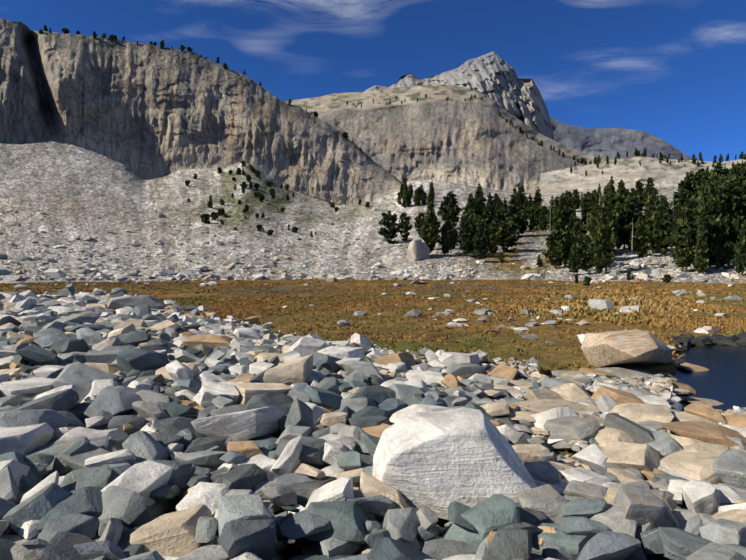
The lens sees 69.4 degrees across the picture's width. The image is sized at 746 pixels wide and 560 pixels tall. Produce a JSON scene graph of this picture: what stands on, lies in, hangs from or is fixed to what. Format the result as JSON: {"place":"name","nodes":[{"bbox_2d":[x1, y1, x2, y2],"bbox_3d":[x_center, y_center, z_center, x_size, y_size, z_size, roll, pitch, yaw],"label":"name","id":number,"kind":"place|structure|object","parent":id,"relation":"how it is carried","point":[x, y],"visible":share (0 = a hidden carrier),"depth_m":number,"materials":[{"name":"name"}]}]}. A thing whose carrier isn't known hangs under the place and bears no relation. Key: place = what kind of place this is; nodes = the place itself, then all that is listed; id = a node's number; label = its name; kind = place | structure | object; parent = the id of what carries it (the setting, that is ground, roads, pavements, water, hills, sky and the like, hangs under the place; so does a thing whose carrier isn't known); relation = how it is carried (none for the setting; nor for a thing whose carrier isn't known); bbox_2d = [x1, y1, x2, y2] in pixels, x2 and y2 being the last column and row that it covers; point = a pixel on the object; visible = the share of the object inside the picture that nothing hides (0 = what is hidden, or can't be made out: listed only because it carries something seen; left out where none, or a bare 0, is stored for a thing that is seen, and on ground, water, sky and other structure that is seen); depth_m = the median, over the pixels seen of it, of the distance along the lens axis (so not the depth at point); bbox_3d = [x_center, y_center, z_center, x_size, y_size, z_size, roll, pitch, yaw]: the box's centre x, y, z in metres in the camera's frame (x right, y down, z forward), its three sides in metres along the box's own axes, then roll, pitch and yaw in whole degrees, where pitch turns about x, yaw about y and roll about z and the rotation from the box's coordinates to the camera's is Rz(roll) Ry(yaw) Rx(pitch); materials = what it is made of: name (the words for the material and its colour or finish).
{"place":"outdoors","nodes":[
{"label":"outdoors","id":0,"kind":"place"},
{"bbox_2d":[0,19,402,205],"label":"cliff","id":1,"kind":"structure","parent":0,"point":[146,111],"depth_m":295.99,"materials":[{"name":"stone"}]},
{"bbox_2d":[0,207,745,559],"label":"boulder field","id":2,"kind":"structure","parent":0,"point":[126,419],"depth_m":6.54,"materials":[{"name":"grey stone"}]},
{"bbox_2d":[0,140,745,283],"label":"talus slope","id":3,"kind":"structure","parent":0,"point":[68,181],"depth_m":173.79,"materials":[{"name":"grey stone"}]},
{"bbox_2d":[200,213,209,223],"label":"shrub","id":4,"kind":"object","parent":3,"relation":"on","point":[205,217],"visible":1,"depth_m":180.12,"materials":[{"name":"green plant"}]},
{"bbox_2d":[210,211,217,220],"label":"shrub","id":5,"kind":"object","parent":3,"relation":"on","point":[213,215],"visible":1,"depth_m":186.33,"materials":[{"name":"green plant"}]},
{"bbox_2d":[378,211,400,243],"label":"pine","id":6,"kind":"object","parent":3,"relation":"on","point":[392,229],"visible":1,"depth_m":171.96,"materials":[{"name":"green plant"}]},
{"bbox_2d":[400,178,406,196],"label":"pine","id":7,"kind":"object","parent":3,"relation":"on","point":[404,180],"visible":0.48,"depth_m":273.11,"materials":[{"name":"green plant"}]},
{"bbox_2d":[396,212,412,240],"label":"pine","id":8,"kind":"object","parent":3,"relation":"on","point":[405,227],"visible":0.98,"depth_m":176.23,"materials":[{"name":"green plant"}]},
{"bbox_2d":[401,194,407,207],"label":"pine","id":9,"kind":"object","parent":3,"relation":"on","point":[404,204],"visible":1,"depth_m":252.50,"materials":[{"name":"green plant"}]},
{"bbox_2d":[405,190,411,205],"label":"pine","id":10,"kind":"object","parent":3,"relation":"on","point":[407,193],"visible":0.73,"depth_m":254.66,"materials":[{"name":"green plant"}]},
{"bbox_2d":[415,191,420,205],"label":"pine","id":11,"kind":"object","parent":3,"relation":"on","point":[417,200],"visible":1,"depth_m":252.82,"materials":[{"name":"green plant"}]},
{"bbox_2d":[414,212,425,237],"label":"pine","id":12,"kind":"object","parent":3,"relation":"on","point":[418,222],"visible":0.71,"depth_m":175.89,"materials":[{"name":"green plant"}]},
{"bbox_2d":[421,192,426,204],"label":"pine","id":13,"kind":"object","parent":3,"relation":"on","point":[423,198],"visible":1,"depth_m":255.22,"materials":[{"name":"green plant"}]},
{"bbox_2d":[419,201,437,252],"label":"pine","id":14,"kind":"object","parent":3,"relation":"on","point":[429,228],"visible":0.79,"depth_m":140.34,"materials":[{"name":"green plant"}]},
{"bbox_2d":[430,181,434,199],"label":"pine","id":15,"kind":"object","parent":3,"relation":"on","point":[432,190],"visible":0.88,"depth_m":261.67,"materials":[{"name":"green plant"}]},
{"bbox_2d":[435,218,440,237],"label":"pine","id":16,"kind":"object","parent":3,"relation":"on","point":[437,232],"visible":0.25,"depth_m":168.09,"materials":[{"name":"green plant"}]},
{"bbox_2d":[438,202,455,255],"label":"pine","id":17,"kind":"object","parent":3,"relation":"on","point":[447,237],"visible":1,"depth_m":141.97,"materials":[{"name":"green plant"}]},
{"bbox_2d":[437,191,462,221],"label":"pine","id":18,"kind":"object","parent":3,"relation":"on","point":[443,208],"visible":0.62,"depth_m":197.86,"materials":[{"name":"green plant"}]},
{"bbox_2d":[441,218,458,253],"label":"pine","id":19,"kind":"object","parent":3,"relation":"on","point":[456,233],"visible":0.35,"depth_m":146.25,"materials":[{"name":"green plant"}]},
{"bbox_2d":[458,212,465,242],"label":"pine","id":20,"kind":"object","parent":3,"relation":"on","point":[462,218],"visible":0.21,"depth_m":154.39,"materials":[{"name":"green plant"}]},
{"bbox_2d":[456,219,475,256],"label":"pine","id":21,"kind":"object","parent":3,"relation":"on","point":[466,239],"visible":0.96,"depth_m":139.94,"materials":[{"name":"green plant"}]},
{"bbox_2d":[462,195,479,221],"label":"pine","id":22,"kind":"object","parent":3,"relation":"on","point":[470,200],"visible":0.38,"depth_m":181.48,"materials":[{"name":"green plant"}]},
{"bbox_2d":[469,208,474,253],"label":"pine","id":23,"kind":"object","parent":3,"relation":"on","point":[471,215],"visible":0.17,"depth_m":147.82,"materials":[{"name":"green plant"}]},
{"bbox_2d":[471,216,478,256],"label":"pine","id":24,"kind":"object","parent":3,"relation":"on","point":[475,221],"visible":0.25,"depth_m":141.03,"materials":[{"name":"green plant"}]},
{"bbox_2d":[476,201,482,217],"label":"pine","id":25,"kind":"object","parent":3,"relation":"on","point":[479,210],"visible":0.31,"depth_m":184.05,"materials":[{"name":"green plant"}]},
{"bbox_2d":[474,184,486,202],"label":"pine","id":26,"kind":"object","parent":3,"relation":"on","point":[478,191],"visible":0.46,"depth_m":236.34,"materials":[{"name":"green plant"}]},
{"bbox_2d":[472,217,489,259],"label":"pine","id":27,"kind":"object","parent":3,"relation":"on","point":[480,243],"visible":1,"depth_m":131.26,"materials":[{"name":"green plant"}]},
{"bbox_2d":[477,194,484,208],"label":"pine","id":28,"kind":"object","parent":3,"relation":"on","point":[480,198],"visible":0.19,"depth_m":207.71,"materials":[{"name":"green plant"}]},
{"bbox_2d":[478,204,498,236],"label":"pine","id":29,"kind":"object","parent":3,"relation":"on","point":[489,214],"visible":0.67,"depth_m":166.84,"materials":[{"name":"green plant"}]},
{"bbox_2d":[485,192,494,210],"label":"pine","id":30,"kind":"object","parent":3,"relation":"on","point":[490,198],"visible":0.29,"depth_m":223.81,"materials":[{"name":"green plant"}]},
{"bbox_2d":[486,221,498,256],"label":"pine","id":31,"kind":"object","parent":3,"relation":"on","point":[492,240],"visible":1,"depth_m":141.38,"materials":[{"name":"green plant"}]},
{"bbox_2d":[493,199,502,220],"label":"pine","id":32,"kind":"object","parent":3,"relation":"on","point":[500,214],"visible":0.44,"depth_m":203.92,"materials":[{"name":"green plant"}]},
{"bbox_2d":[501,202,506,221],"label":"pine","id":33,"kind":"object","parent":3,"relation":"on","point":[503,212],"visible":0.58,"depth_m":210.95,"materials":[{"name":"green plant"}]},
{"bbox_2d":[493,219,521,251],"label":"pine","id":34,"kind":"object","parent":3,"relation":"on","point":[505,237],"visible":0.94,"depth_m":150.89,"materials":[{"name":"green plant"}]},
{"bbox_2d":[505,194,521,231],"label":"pine","id":35,"kind":"object","parent":3,"relation":"on","point":[512,214],"visible":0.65,"depth_m":184.89,"materials":[{"name":"green plant"}]},
{"bbox_2d":[513,188,521,212],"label":"pine","id":36,"kind":"object","parent":3,"relation":"on","point":[516,196],"visible":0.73,"depth_m":244.10,"materials":[{"name":"green plant"}]},
{"bbox_2d":[518,185,526,210],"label":"pine","id":37,"kind":"object","parent":3,"relation":"on","point":[521,194],"visible":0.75,"depth_m":247.38,"materials":[{"name":"green plant"}]},
{"bbox_2d":[518,218,526,233],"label":"pine","id":38,"kind":"object","parent":3,"relation":"on","point":[523,228],"visible":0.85,"depth_m":188.37,"materials":[{"name":"green plant"}]},
{"bbox_2d":[521,197,528,229],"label":"pine","id":39,"kind":"object","parent":3,"relation":"on","point":[525,213],"visible":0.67,"depth_m":199.42,"materials":[{"name":"green plant"}]},
{"bbox_2d":[528,193,532,221],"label":"pine","id":40,"kind":"object","parent":3,"relation":"on","point":[530,202],"visible":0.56,"depth_m":218.95,"materials":[{"name":"green plant"}]},
{"bbox_2d":[529,214,535,229],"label":"pine","id":41,"kind":"object","parent":3,"relation":"on","point":[531,225],"visible":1,"depth_m":200.02,"materials":[{"name":"green plant"}]},
{"bbox_2d":[527,205,548,229],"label":"pine","id":42,"kind":"object","parent":3,"relation":"on","point":[535,209],"visible":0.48,"depth_m":204.04,"materials":[{"name":"green plant"}]},
{"bbox_2d":[532,187,543,205],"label":"pine","id":43,"kind":"object","parent":3,"relation":"on","point":[537,197],"visible":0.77,"depth_m":250.68,"materials":[{"name":"green plant"}]},
{"bbox_2d":[536,255,542,266],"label":"pine","id":44,"kind":"object","parent":3,"relation":"on","point":[539,262],"visible":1,"depth_m":120.97,"materials":[{"name":"green plant"}]},
{"bbox_2d":[536,206,548,231],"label":"pine","id":45,"kind":"object","parent":3,"relation":"on","point":[542,219],"visible":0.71,"depth_m":196.02,"materials":[{"name":"green plant"}]},
{"bbox_2d":[546,196,556,231],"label":"pine","id":46,"kind":"object","parent":3,"relation":"on","point":[550,216],"visible":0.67,"depth_m":186.12,"materials":[{"name":"green plant"}]},
{"bbox_2d":[541,209,568,268],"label":"pine","id":47,"kind":"object","parent":3,"relation":"on","point":[556,243],"visible":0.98,"depth_m":117.35,"materials":[{"name":"green plant"}]},
{"bbox_2d":[556,193,569,226],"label":"pine","id":48,"kind":"object","parent":3,"relation":"on","point":[562,206],"visible":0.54,"depth_m":190.74,"materials":[{"name":"green plant"}]},
{"bbox_2d":[564,191,574,210],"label":"pine","id":49,"kind":"object","parent":3,"relation":"on","point":[567,194],"visible":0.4,"depth_m":203.35,"materials":[{"name":"green plant"}]},
{"bbox_2d":[563,215,577,265],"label":"pine","id":50,"kind":"object","parent":3,"relation":"on","point":[568,237],"visible":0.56,"depth_m":116.77,"materials":[{"name":"green plant"}]},
{"bbox_2d":[565,247,582,274],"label":"pine","id":51,"kind":"object","parent":3,"relation":"on","point":[574,264],"visible":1,"depth_m":105.01,"materials":[{"name":"green plant"}]},
{"bbox_2d":[570,222,578,255],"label":"pine","id":52,"kind":"object","parent":3,"relation":"on","point":[574,239],"visible":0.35,"depth_m":115.46,"materials":[{"name":"green plant"}]},
{"bbox_2d":[571,189,580,209],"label":"pine","id":53,"kind":"object","parent":3,"relation":"on","point":[576,198],"visible":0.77,"depth_m":240.44,"materials":[{"name":"green plant"}]},
{"bbox_2d":[577,218,586,234],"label":"pine","id":54,"kind":"object","parent":3,"relation":"on","point":[581,227],"visible":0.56,"depth_m":171.47,"materials":[{"name":"green plant"}]},
{"bbox_2d":[576,233,592,271],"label":"pine","id":55,"kind":"object","parent":3,"relation":"on","point":[585,255],"visible":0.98,"depth_m":109.52,"materials":[{"name":"green plant"}]},
{"bbox_2d":[580,195,591,224],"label":"pine","id":56,"kind":"object","parent":3,"relation":"on","point":[586,210],"visible":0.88,"depth_m":200.06,"materials":[{"name":"green plant"}]},
{"bbox_2d":[587,190,596,207],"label":"pine","id":57,"kind":"object","parent":3,"relation":"on","point":[592,197],"visible":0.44,"depth_m":225.51,"materials":[{"name":"green plant"}]},
{"bbox_2d":[589,239,595,265],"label":"pine","id":58,"kind":"object","parent":3,"relation":"on","point":[592,252],"visible":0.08,"depth_m":114.07,"materials":[{"name":"green plant"}]},
{"bbox_2d":[587,206,602,251],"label":"pine","id":59,"kind":"object","parent":3,"relation":"on","point":[591,228],"visible":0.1,"depth_m":136.34,"materials":[{"name":"green plant"}]},
{"bbox_2d":[592,249,605,273],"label":"pine","id":60,"kind":"object","parent":3,"relation":"on","point":[599,263],"visible":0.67,"depth_m":104.57,"materials":[{"name":"green plant"}]},
{"bbox_2d":[595,184,602,204],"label":"pine","id":61,"kind":"object","parent":3,"relation":"on","point":[598,194],"visible":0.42,"depth_m":213.60,"materials":[{"name":"green plant"}]},
{"bbox_2d":[582,203,621,238],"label":"pine","id":62,"kind":"object","parent":3,"relation":"on","point":[590,223],"visible":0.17,"depth_m":139.73,"materials":[{"name":"green plant"}]},
{"bbox_2d":[589,203,618,273],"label":"pine","id":63,"kind":"object","parent":3,"relation":"on","point":[603,237],"visible":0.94,"depth_m":103.99,"materials":[{"name":"green plant"}]},
{"bbox_2d":[601,212,617,236],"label":"pine","id":64,"kind":"object","parent":3,"relation":"on","point":[611,219],"visible":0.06,"depth_m":125.20,"materials":[{"name":"green plant"}]},
{"bbox_2d":[607,176,616,193],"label":"pine","id":65,"kind":"object","parent":3,"relation":"on","point":[611,189],"visible":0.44,"depth_m":226.74,"materials":[{"name":"green plant"}]},
{"bbox_2d":[600,192,625,215],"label":"pine","id":66,"kind":"object","parent":3,"relation":"on","point":[615,199],"visible":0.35,"depth_m":193.56,"materials":[{"name":"green plant"}]},
{"bbox_2d":[617,232,621,249],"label":"pine","id":67,"kind":"object","parent":3,"relation":"on","point":[620,240],"visible":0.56,"depth_m":144.72,"materials":[{"name":"green plant"}]},
{"bbox_2d":[618,181,628,200],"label":"pine","id":68,"kind":"object","parent":3,"relation":"on","point":[622,190],"visible":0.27,"depth_m":198.23,"materials":[{"name":"green plant"}]},
{"bbox_2d":[615,203,637,248],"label":"pine","id":69,"kind":"object","parent":3,"relation":"on","point":[622,220],"visible":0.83,"depth_m":144.94,"materials":[{"name":"green plant"}]},
{"bbox_2d":[621,188,640,248],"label":"pine","id":70,"kind":"object","parent":3,"relation":"on","point":[633,207],"visible":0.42,"depth_m":146.63,"materials":[{"name":"green plant"}]},
{"bbox_2d":[628,225,635,250],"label":"pine","id":71,"kind":"object","parent":3,"relation":"on","point":[629,243],"visible":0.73,"depth_m":138.53,"materials":[{"name":"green plant"}]},
{"bbox_2d":[635,180,644,205],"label":"pine","id":72,"kind":"object","parent":3,"relation":"on","point":[639,186],"visible":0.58,"depth_m":224.96,"materials":[{"name":"green plant"}]},
{"bbox_2d":[632,217,650,256],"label":"pine","id":73,"kind":"object","parent":3,"relation":"on","point":[641,245],"visible":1,"depth_m":127.52,"materials":[{"name":"green plant"}]},
{"bbox_2d":[641,177,655,205],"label":"pine","id":74,"kind":"object","parent":3,"relation":"on","point":[647,188],"visible":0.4,"depth_m":218.60,"materials":[{"name":"green plant"}]},
{"bbox_2d":[643,190,659,253],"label":"pine","id":75,"kind":"object","parent":3,"relation":"on","point":[649,212],"visible":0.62,"depth_m":132.63,"materials":[{"name":"green plant"}]},
{"bbox_2d":[650,197,672,256],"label":"pine","id":76,"kind":"object","parent":3,"relation":"on","point":[662,227],"visible":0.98,"depth_m":126.56,"materials":[{"name":"green plant"}]},
{"bbox_2d":[668,182,676,250],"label":"dead tree","id":77,"kind":"object","parent":3,"relation":"on","point":[673,187],"visible":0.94,"depth_m":134.19,"materials":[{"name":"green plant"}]},
{"bbox_2d":[669,247,690,270],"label":"pine","id":78,"kind":"object","parent":3,"relation":"on","point":[674,257],"visible":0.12,"depth_m":102.21,"materials":[{"name":"green plant"}]},
{"bbox_2d":[674,189,689,228],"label":"pine","id":79,"kind":"object","parent":3,"relation":"on","point":[684,194],"visible":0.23,"depth_m":141.73,"materials":[{"name":"green plant"}]},
{"bbox_2d":[668,172,701,222],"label":"pine","id":80,"kind":"object","parent":3,"relation":"on","point":[691,186],"visible":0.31,"depth_m":156.59,"materials":[{"name":"green plant"}]},
{"bbox_2d":[667,200,708,271],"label":"pine","id":81,"kind":"object","parent":3,"relation":"on","point":[683,235],"visible":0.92,"depth_m":99.43,"materials":[{"name":"green plant"}]},
{"bbox_2d":[689,211,710,269],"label":"pine","id":82,"kind":"object","parent":3,"relation":"on","point":[702,222],"visible":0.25,"depth_m":97.99,"materials":[{"name":"green plant"}]},
{"bbox_2d":[694,187,706,219],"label":"pine","id":83,"kind":"object","parent":3,"relation":"on","point":[696,199],"visible":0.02,"depth_m":125.42,"materials":[{"name":"green plant"}]},
{"bbox_2d":[693,225,709,273],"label":"pine","id":84,"kind":"object","parent":3,"relation":"on","point":[701,261],"visible":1,"depth_m":95.68,"materials":[{"name":"green plant"}]},
{"bbox_2d":[697,180,711,230],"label":"pine","id":85,"kind":"object","parent":3,"relation":"on","point":[703,203],"visible":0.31,"depth_m":109.19,"materials":[{"name":"green plant"}]},
{"bbox_2d":[705,173,733,268],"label":"pine","id":86,"kind":"object","parent":3,"relation":"on","point":[716,218],"visible":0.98,"depth_m":100.20,"materials":[{"name":"green plant"}]},
{"bbox_2d":[699,169,739,184],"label":"pine","id":87,"kind":"object","parent":3,"relation":"on","point":[706,174],"visible":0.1,"depth_m":173.39,"materials":[{"name":"green plant"}]},
{"bbox_2d":[713,161,725,169],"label":"pine","id":88,"kind":"object","parent":3,"relation":"on","point":[718,165],"visible":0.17,"depth_m":215.37,"materials":[{"name":"green plant"}]},
{"bbox_2d":[708,230,734,268],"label":"pine","id":89,"kind":"object","parent":3,"relation":"on","point":[728,256],"visible":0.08,"depth_m":100.80,"materials":[{"name":"green plant"}]},
{"bbox_2d":[719,176,735,201],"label":"pine","id":90,"kind":"object","parent":3,"relation":"on","point":[722,180],"visible":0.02,"depth_m":123.29,"materials":[{"name":"green plant"}]},
{"bbox_2d":[719,176,745,266],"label":"pine","id":91,"kind":"object","parent":3,"relation":"on","point":[730,202],"visible":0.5,"depth_m":100.94,"materials":[{"name":"green plant"}]},
{"bbox_2d":[727,180,745,242],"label":"pine","id":92,"kind":"object","parent":3,"relation":"on","point":[740,201],"visible":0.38,"depth_m":100.48,"materials":[{"name":"green plant"}]},
{"bbox_2d":[727,161,745,175],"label":"pine","id":93,"kind":"object","parent":3,"relation":"on","point":[741,164],"visible":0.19,"depth_m":195.87,"materials":[{"name":"green plant"}]},
{"bbox_2d":[729,166,744,182],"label":"pine","id":94,"kind":"object","parent":3,"relation":"on","point":[735,171],"visible":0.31,"depth_m":180.82,"materials":[{"name":"green plant"}]},
{"bbox_2d":[730,219,745,273],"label":"pine","id":95,"kind":"object","parent":3,"relation":"on","point":[738,262],"visible":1,"depth_m":90.34,"materials":[{"name":"green plant"}]},
{"bbox_2d":[739,166,745,180],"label":"pine","id":96,"kind":"object","parent":3,"relation":"on","point":[742,170],"visible":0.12,"depth_m":184.99,"materials":[{"name":"green plant"}]},
{"bbox_2d":[0,280,745,559],"bbox_3d":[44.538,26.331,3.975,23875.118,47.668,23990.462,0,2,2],"label":"ground","id":97,"kind":"structure","parent":0,"point":[289,551],"depth_m":26.38,"materials":[{"name":"brown soil"}]},
{"bbox_2d":[0,279,745,461],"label":"sedge tufts","id":98,"kind":"object","parent":97,"relation":"on","point":[577,305],"visible":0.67,"depth_m":38.70,"materials":[{"name":"brown plant"}]},
{"bbox_2d":[583,276,591,285],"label":"shrub","id":99,"kind":"object","parent":97,"relation":"on","point":[588,279],"visible":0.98,"depth_m":72.90,"materials":[{"name":"green plant"}]},
{"bbox_2d":[581,330,671,366],"bbox_3d":[7.003,1.904,14.778,2.782,1.103,1.918,-1,2,-44],"label":"boulder","id":100,"kind":"object","parent":97,"relation":"on","point":[608,348],"visible":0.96,"depth_m":14.05,"materials":[{"name":"beige stone"}]},
{"bbox_2d":[661,274,672,282],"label":"shrub","id":101,"kind":"object","parent":97,"relation":"on","point":[667,278],"visible":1,"depth_m":84.89,"materials":[{"name":"green plant"}]},
{"bbox_2d":[0,0,745,161],"label":"sky","id":102,"kind":"structure","parent":0,"point":[672,71],"materials":[{"name":"blue"}]},
{"bbox_2d":[283,84,612,193],"bbox_3d":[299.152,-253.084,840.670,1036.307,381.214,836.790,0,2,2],"label":"buttress","id":103,"kind":"structure","parent":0,"point":[455,137],"depth_m":631.52,"materials":[{"name":"stone"}]},
{"bbox_2d":[363,51,554,140],"bbox_3d":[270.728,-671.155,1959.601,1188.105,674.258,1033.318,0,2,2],"label":"peak","id":104,"kind":"structure","parent":0,"point":[492,75],"depth_m":1782.65,"materials":[{"name":"stone"}]},
{"bbox_2d":[549,116,691,159],"bbox_3d":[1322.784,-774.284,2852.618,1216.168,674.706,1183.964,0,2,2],"label":"ridge","id":105,"kind":"structure","parent":0,"point":[610,143],"depth_m":2644.78,"materials":[{"name":"stone"}]},
{"bbox_2d":[541,156,745,194],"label":"slabs","id":106,"kind":"structure","parent":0,"point":[630,172],"depth_m":449.63,"materials":[{"name":"stone"}]},
{"bbox_2d":[545,344,745,411],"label":"pond","id":107,"kind":"structure","parent":0,"point":[722,379],"depth_m":14.29,"materials":[{"name":"blue liquid"}]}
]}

